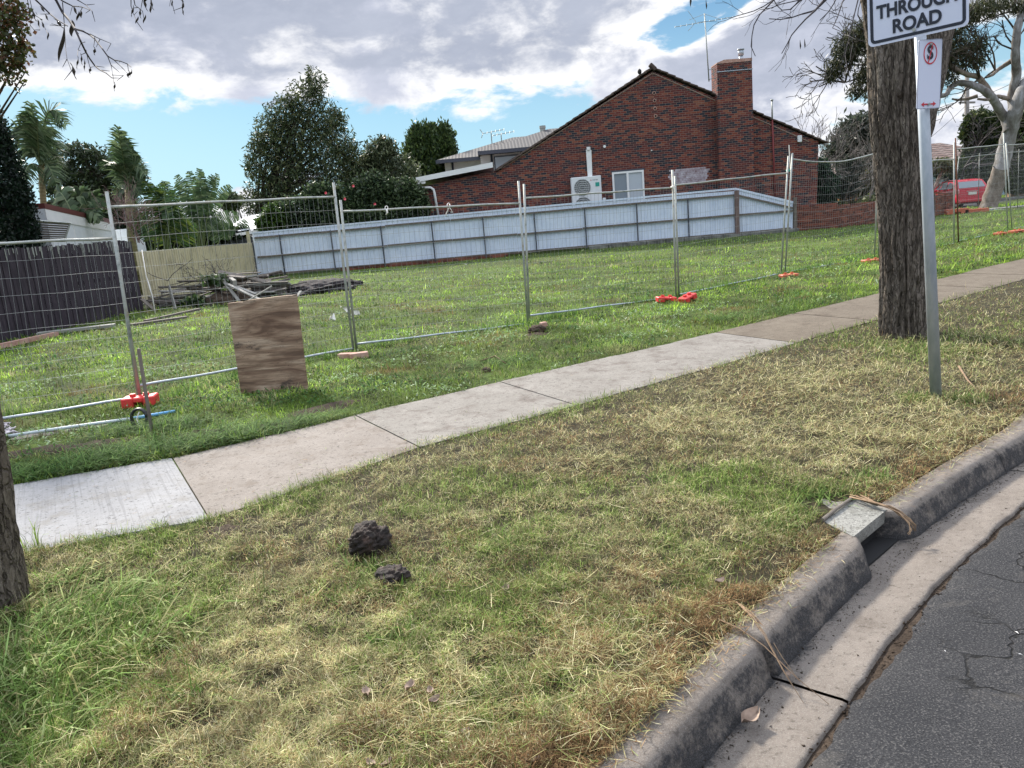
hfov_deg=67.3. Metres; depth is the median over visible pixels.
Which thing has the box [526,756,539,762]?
dry leaf
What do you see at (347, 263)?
fence
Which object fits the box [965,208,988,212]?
plastic block
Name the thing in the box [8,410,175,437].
water pipe
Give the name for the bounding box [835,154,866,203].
garden bush
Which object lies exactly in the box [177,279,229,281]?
timber plank
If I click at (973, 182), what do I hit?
fence
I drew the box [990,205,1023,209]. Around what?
side path
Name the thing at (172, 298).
timber plank
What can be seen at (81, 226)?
garden shed
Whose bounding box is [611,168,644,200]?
window
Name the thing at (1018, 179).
fence
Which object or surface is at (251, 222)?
shed
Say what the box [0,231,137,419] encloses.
fence
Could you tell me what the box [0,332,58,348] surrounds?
brick edging
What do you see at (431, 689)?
dry leaf
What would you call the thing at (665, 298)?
plastic block
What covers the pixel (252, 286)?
timber plank
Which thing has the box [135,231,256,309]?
paling fence
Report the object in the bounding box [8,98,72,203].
palm
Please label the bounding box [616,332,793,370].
footpath
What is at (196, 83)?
sky
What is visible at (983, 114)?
evergreen tree
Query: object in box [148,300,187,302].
timber plank
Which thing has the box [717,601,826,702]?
root bundle
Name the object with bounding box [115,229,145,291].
shed
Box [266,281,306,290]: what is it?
timber plank
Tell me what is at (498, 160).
window
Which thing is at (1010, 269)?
footpath
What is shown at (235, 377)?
grass
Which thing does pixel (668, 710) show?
kerb clippings
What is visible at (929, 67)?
parking sign
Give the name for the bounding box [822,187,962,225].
dry creeper
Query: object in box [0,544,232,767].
coarse grass
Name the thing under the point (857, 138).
bare shrub
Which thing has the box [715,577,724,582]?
dry leaf
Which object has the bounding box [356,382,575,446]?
footpath
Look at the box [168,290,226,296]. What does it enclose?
timber plank
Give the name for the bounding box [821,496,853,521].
timber rod
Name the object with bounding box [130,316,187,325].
timber plank
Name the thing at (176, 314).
timber plank
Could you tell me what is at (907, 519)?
root bundle
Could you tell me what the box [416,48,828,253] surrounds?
brick house
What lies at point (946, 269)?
yard grass
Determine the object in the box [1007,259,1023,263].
footpath
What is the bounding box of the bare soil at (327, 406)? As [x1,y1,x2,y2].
[8,332,550,458]
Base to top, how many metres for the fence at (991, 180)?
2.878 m
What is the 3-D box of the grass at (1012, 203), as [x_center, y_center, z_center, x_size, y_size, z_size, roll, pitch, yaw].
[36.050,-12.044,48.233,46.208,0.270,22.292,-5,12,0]
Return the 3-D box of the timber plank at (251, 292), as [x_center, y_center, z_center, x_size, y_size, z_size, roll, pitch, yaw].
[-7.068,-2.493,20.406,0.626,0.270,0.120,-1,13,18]
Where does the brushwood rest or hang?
on the ground at (736, 572)
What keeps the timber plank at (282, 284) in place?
on the timber plank at (252, 286)
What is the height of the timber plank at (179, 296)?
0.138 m
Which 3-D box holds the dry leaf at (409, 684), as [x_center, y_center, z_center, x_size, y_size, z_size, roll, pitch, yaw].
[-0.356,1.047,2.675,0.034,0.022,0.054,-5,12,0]
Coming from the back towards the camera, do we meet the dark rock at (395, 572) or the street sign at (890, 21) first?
the street sign at (890, 21)
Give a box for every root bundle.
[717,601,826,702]
[849,494,916,534]
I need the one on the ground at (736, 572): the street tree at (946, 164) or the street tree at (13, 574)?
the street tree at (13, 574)
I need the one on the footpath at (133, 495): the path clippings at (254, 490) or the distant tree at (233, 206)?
the path clippings at (254, 490)
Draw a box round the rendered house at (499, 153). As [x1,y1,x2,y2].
[436,125,557,171]
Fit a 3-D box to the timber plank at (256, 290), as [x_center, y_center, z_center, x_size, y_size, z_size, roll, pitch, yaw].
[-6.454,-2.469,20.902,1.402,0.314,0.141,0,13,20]
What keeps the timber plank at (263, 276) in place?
on the brushwood
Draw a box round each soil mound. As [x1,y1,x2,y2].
[201,290,262,306]
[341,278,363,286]
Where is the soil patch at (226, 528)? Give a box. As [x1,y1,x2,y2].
[204,524,245,539]
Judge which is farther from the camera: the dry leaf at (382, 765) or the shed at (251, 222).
the shed at (251, 222)
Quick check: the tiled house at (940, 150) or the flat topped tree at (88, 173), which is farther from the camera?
the tiled house at (940, 150)
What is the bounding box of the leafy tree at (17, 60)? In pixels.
[0,0,40,119]
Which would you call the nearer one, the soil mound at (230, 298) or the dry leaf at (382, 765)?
the dry leaf at (382, 765)
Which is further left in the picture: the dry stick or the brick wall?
the brick wall
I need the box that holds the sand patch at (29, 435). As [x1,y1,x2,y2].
[9,424,105,439]
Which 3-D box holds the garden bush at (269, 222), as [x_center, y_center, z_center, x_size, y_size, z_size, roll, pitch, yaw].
[-10.086,-6.184,32.758,1.678,3.336,1.322,-5,12,0]
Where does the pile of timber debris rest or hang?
on the ground at (736, 572)
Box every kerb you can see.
[590,414,1023,767]
[1001,196,1023,199]
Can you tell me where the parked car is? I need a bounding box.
[934,177,986,205]
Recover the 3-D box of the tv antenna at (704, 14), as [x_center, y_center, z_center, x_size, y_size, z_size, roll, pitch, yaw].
[8.070,-14.183,32.292,2.582,2.845,0.610,-5,12,0]
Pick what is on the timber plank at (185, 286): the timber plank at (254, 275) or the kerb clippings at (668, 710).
the timber plank at (254, 275)
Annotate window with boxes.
[494,154,517,168]
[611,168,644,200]
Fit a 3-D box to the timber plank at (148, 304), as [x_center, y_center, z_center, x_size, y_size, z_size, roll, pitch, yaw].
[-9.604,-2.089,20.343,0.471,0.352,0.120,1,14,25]
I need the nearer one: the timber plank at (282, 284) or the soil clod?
the soil clod
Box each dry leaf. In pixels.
[362,685,370,694]
[366,757,375,765]
[381,756,391,766]
[404,678,413,689]
[427,685,433,693]
[428,694,439,701]
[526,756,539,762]
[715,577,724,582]
[741,706,759,722]
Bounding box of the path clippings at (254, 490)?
[29,327,740,539]
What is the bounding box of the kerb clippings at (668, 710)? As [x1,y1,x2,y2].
[584,405,1023,767]
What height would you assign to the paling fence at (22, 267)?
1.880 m
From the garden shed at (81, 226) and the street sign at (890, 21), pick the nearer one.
the street sign at (890, 21)
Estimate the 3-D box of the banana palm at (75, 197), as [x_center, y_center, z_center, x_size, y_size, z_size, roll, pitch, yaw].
[-14.340,-5.892,25.326,2.586,1.465,0.974,-1,13,19]
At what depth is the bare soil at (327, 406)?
6.67 m
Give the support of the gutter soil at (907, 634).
on the road at (927, 701)
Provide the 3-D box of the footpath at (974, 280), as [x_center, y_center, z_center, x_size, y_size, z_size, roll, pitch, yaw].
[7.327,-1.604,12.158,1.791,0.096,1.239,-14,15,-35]
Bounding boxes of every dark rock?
[348,520,392,558]
[374,564,410,588]
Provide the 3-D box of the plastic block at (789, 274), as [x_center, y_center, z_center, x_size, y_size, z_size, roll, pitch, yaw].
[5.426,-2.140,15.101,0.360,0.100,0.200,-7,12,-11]
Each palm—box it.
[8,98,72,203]
[47,184,106,225]
[95,124,151,294]
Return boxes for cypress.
[0,105,47,318]
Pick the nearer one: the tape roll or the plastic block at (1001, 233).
the tape roll
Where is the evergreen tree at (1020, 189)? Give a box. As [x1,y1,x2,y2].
[996,111,1023,195]
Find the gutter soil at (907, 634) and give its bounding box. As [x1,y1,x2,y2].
[803,508,1023,767]
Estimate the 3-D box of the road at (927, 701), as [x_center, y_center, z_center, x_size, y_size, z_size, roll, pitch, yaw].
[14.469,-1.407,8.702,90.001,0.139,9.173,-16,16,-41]
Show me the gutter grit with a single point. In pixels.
(859, 605)
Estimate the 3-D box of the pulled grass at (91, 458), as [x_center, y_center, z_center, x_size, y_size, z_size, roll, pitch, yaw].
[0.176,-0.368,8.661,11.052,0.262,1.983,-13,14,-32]
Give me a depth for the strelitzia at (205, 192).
28.89 m
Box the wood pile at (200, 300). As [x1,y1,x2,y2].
[177,273,285,307]
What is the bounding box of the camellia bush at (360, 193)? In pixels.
[258,168,433,269]
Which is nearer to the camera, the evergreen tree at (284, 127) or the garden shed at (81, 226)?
the garden shed at (81, 226)
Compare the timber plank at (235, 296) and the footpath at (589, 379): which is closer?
the footpath at (589, 379)
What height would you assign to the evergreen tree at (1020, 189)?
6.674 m
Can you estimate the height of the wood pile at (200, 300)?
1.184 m
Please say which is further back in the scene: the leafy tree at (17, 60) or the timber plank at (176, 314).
the timber plank at (176, 314)
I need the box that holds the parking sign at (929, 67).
[916,39,942,108]
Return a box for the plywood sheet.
[227,294,307,393]
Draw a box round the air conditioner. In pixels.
[570,147,605,204]
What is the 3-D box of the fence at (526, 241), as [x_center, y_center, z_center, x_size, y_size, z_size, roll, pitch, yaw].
[1.494,-2.261,12.371,3.145,2.161,0.078,-12,14,-31]
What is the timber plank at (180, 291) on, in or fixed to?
on the brushwood
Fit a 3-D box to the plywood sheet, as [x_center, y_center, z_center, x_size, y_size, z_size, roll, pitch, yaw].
[-2.614,-0.419,8.238,0.786,1.019,0.177,-4,12,3]
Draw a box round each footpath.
[14,458,207,552]
[174,416,416,519]
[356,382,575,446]
[501,355,697,404]
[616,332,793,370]
[716,313,872,342]
[795,298,878,320]
[862,286,992,302]
[937,273,1023,287]
[964,263,1023,274]
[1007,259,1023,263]
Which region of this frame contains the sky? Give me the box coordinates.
[0,0,1023,248]
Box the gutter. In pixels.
[704,463,1023,767]
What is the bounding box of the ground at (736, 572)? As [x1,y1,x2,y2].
[0,198,1023,767]
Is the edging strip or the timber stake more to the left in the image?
the edging strip
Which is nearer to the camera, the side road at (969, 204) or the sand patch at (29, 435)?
the sand patch at (29, 435)
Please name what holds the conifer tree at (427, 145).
on the ground at (736, 572)
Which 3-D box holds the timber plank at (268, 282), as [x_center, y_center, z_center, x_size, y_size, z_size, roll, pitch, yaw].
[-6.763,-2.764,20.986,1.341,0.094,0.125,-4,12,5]
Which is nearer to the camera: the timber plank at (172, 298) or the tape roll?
the tape roll
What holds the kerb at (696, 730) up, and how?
on the ground at (736, 572)
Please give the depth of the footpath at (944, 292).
11.08 m
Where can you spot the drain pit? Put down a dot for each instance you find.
(862, 522)
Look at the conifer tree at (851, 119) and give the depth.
53.24 m
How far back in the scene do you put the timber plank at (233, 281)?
20.39 m
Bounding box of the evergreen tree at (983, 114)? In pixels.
[933,104,1001,183]
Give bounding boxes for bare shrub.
[794,104,874,204]
[830,116,948,198]
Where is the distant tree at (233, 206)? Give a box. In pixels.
[215,190,247,220]
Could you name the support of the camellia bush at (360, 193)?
on the ground at (736, 572)
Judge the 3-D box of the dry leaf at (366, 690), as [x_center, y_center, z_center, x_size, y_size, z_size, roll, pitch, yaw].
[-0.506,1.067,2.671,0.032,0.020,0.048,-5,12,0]
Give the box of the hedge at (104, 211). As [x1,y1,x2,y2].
[98,203,250,277]
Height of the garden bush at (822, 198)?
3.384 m
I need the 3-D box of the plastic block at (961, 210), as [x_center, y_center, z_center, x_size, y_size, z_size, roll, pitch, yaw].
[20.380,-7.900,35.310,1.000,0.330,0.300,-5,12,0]
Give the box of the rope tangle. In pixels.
[4,422,17,434]
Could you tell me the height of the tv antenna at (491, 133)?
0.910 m
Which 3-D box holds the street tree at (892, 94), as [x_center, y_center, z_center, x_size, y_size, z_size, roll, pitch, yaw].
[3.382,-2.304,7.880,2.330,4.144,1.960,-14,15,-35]
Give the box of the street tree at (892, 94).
[690,0,954,339]
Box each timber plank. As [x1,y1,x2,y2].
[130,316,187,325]
[140,298,155,310]
[143,308,200,321]
[146,292,174,300]
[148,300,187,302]
[154,295,183,299]
[155,294,213,307]
[158,285,214,287]
[158,290,205,292]
[168,285,176,308]
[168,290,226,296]
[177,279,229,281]
[186,287,220,290]
[198,274,257,285]
[217,270,265,282]
[217,276,287,287]
[219,277,240,301]
[226,275,245,278]
[226,283,258,298]
[228,275,268,282]
[229,277,236,286]
[237,282,270,288]
[237,286,256,294]
[238,285,281,287]
[241,270,282,281]
[246,281,288,283]
[249,286,271,299]
[251,282,290,285]
[251,289,293,295]
[256,287,286,295]
[256,291,284,293]
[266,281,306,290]
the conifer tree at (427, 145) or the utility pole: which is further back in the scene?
the utility pole
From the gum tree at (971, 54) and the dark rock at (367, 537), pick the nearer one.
the dark rock at (367, 537)
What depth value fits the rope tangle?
7.28 m
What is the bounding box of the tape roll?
[130,407,147,426]
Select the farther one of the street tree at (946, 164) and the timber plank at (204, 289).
the street tree at (946, 164)
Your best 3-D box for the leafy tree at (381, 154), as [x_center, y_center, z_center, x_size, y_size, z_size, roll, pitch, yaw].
[-6.569,-9.580,39.702,5.443,6.599,3.344,-5,12,0]
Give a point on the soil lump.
(485, 368)
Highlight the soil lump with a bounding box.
[481,367,491,372]
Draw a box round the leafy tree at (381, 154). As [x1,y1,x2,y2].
[337,134,425,193]
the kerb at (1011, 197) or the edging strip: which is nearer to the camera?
the edging strip
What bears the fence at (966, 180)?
on the ground at (736, 572)
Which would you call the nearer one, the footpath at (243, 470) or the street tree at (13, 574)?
the street tree at (13, 574)
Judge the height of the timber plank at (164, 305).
0.264 m
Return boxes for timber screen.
[9,219,70,288]
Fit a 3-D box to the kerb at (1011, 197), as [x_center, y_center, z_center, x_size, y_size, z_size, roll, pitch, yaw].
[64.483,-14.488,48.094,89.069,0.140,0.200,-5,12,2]
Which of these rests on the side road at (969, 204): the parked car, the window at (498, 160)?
the parked car
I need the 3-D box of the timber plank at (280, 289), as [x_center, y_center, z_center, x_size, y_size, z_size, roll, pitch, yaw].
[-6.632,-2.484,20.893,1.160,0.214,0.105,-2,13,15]
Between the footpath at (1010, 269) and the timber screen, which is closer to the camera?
the footpath at (1010, 269)
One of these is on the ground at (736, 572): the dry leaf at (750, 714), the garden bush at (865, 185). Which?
the garden bush at (865, 185)
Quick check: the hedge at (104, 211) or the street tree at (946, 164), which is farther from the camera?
the street tree at (946, 164)
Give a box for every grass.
[0,203,1023,483]
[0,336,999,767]
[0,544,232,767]
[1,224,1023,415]
[11,295,845,484]
[956,195,1023,208]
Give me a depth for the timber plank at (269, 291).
20.76 m
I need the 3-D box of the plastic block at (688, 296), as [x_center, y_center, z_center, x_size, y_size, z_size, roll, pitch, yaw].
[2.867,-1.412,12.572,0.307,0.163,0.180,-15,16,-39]
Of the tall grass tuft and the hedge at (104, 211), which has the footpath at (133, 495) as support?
the tall grass tuft
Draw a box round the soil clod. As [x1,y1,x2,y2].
[528,324,546,332]
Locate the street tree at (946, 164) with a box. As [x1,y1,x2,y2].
[932,156,957,188]
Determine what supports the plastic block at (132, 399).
on the ground at (736, 572)
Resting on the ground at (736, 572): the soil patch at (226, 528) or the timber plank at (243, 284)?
the soil patch at (226, 528)
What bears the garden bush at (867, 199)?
on the ground at (736, 572)
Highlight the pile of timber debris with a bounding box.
[286,278,356,295]
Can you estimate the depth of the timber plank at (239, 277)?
20.63 m
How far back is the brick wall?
32.27 m
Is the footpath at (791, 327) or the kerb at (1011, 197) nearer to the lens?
the footpath at (791, 327)
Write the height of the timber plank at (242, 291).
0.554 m
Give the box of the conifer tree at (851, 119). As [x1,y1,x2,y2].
[819,107,871,169]
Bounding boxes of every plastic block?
[120,392,159,408]
[655,295,676,302]
[678,292,696,302]
[778,272,798,277]
[861,257,878,261]
[944,208,968,214]
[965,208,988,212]
[993,231,1006,234]
[1008,228,1023,233]
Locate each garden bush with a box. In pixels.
[252,200,290,274]
[817,154,841,203]
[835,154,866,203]
[835,191,875,204]
[857,168,874,197]
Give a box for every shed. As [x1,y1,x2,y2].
[3,203,117,308]
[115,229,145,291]
[218,208,298,275]
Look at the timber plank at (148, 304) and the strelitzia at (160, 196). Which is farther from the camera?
the strelitzia at (160, 196)
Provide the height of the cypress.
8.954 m
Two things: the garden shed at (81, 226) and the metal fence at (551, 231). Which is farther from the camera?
the metal fence at (551, 231)
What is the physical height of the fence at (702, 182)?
2.335 m
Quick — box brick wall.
[797,192,951,230]
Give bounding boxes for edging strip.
[36,323,115,335]
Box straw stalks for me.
[0,300,1021,767]
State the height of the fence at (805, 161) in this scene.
2.388 m
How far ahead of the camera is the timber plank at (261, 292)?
19.91 m
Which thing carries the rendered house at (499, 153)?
on the ground at (736, 572)
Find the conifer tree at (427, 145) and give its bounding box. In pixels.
[398,115,459,176]
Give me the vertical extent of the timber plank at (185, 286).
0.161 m
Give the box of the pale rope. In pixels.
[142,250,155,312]
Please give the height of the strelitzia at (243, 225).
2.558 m
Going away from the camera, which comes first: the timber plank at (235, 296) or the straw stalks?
the straw stalks
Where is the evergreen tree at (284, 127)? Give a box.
[238,65,366,229]
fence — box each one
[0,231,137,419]
[0,240,143,341]
[105,182,353,394]
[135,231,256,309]
[252,188,798,274]
[339,181,528,348]
[523,170,676,320]
[674,156,788,296]
[784,153,876,272]
[878,142,954,255]
[955,133,1007,241]
[955,155,978,208]
[978,151,1018,209]
[1005,143,1023,228]
[1017,151,1023,207]
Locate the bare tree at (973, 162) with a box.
[938,112,1023,184]
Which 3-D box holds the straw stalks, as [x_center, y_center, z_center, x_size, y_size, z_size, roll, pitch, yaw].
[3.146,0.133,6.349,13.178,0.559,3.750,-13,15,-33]
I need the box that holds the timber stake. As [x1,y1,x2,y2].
[137,348,152,430]
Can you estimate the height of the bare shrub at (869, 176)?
5.791 m
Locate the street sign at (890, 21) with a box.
[867,0,968,398]
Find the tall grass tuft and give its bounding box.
[20,514,41,548]
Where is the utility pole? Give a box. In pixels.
[958,77,974,178]
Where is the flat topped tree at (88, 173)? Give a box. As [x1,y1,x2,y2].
[36,139,150,208]
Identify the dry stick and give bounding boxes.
[958,366,976,388]
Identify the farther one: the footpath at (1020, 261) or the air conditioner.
the air conditioner
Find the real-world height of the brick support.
0.086 m
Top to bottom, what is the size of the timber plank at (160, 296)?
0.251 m
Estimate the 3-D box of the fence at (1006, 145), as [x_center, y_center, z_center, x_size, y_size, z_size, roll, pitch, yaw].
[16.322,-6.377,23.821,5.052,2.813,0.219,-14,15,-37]
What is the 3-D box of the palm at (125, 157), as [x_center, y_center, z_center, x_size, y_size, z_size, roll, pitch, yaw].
[-12.975,-5.670,26.030,1.594,5.652,2.990,-13,14,-31]
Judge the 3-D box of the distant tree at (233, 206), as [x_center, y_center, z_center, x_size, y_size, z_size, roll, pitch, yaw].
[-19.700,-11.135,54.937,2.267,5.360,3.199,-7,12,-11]
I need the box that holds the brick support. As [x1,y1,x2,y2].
[337,351,368,359]
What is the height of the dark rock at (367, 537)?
0.234 m
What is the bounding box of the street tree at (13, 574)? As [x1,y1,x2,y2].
[0,0,183,616]
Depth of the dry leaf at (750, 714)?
2.58 m
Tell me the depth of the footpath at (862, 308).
10.28 m
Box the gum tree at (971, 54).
[783,0,1023,207]
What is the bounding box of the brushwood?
[141,256,272,294]
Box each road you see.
[808,510,1023,767]
[955,198,1022,208]
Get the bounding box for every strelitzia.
[128,180,197,250]
[170,168,238,263]
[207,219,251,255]
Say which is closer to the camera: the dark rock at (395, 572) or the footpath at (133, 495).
the dark rock at (395, 572)
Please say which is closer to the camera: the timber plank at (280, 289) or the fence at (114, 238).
the fence at (114, 238)
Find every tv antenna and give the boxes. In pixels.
[480,129,503,142]
[676,11,731,81]
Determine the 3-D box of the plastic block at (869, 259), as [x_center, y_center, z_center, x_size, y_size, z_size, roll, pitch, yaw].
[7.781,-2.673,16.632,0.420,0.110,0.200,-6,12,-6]
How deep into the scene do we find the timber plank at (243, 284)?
20.87 m
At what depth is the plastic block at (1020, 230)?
20.92 m
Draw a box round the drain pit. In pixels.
[822,499,898,565]
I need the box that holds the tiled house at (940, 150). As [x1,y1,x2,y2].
[931,143,1004,194]
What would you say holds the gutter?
on the ground at (736, 572)
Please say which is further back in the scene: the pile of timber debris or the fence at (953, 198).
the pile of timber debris
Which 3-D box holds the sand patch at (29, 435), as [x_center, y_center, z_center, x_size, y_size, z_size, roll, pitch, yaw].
[-4.211,0.437,7.238,1.054,0.056,0.143,-10,13,-23]
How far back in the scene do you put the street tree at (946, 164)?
45.60 m
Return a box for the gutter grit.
[702,462,1023,767]
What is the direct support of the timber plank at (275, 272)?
on the brushwood
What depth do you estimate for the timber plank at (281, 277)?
24.02 m
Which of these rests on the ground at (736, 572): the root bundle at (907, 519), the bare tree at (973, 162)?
the bare tree at (973, 162)

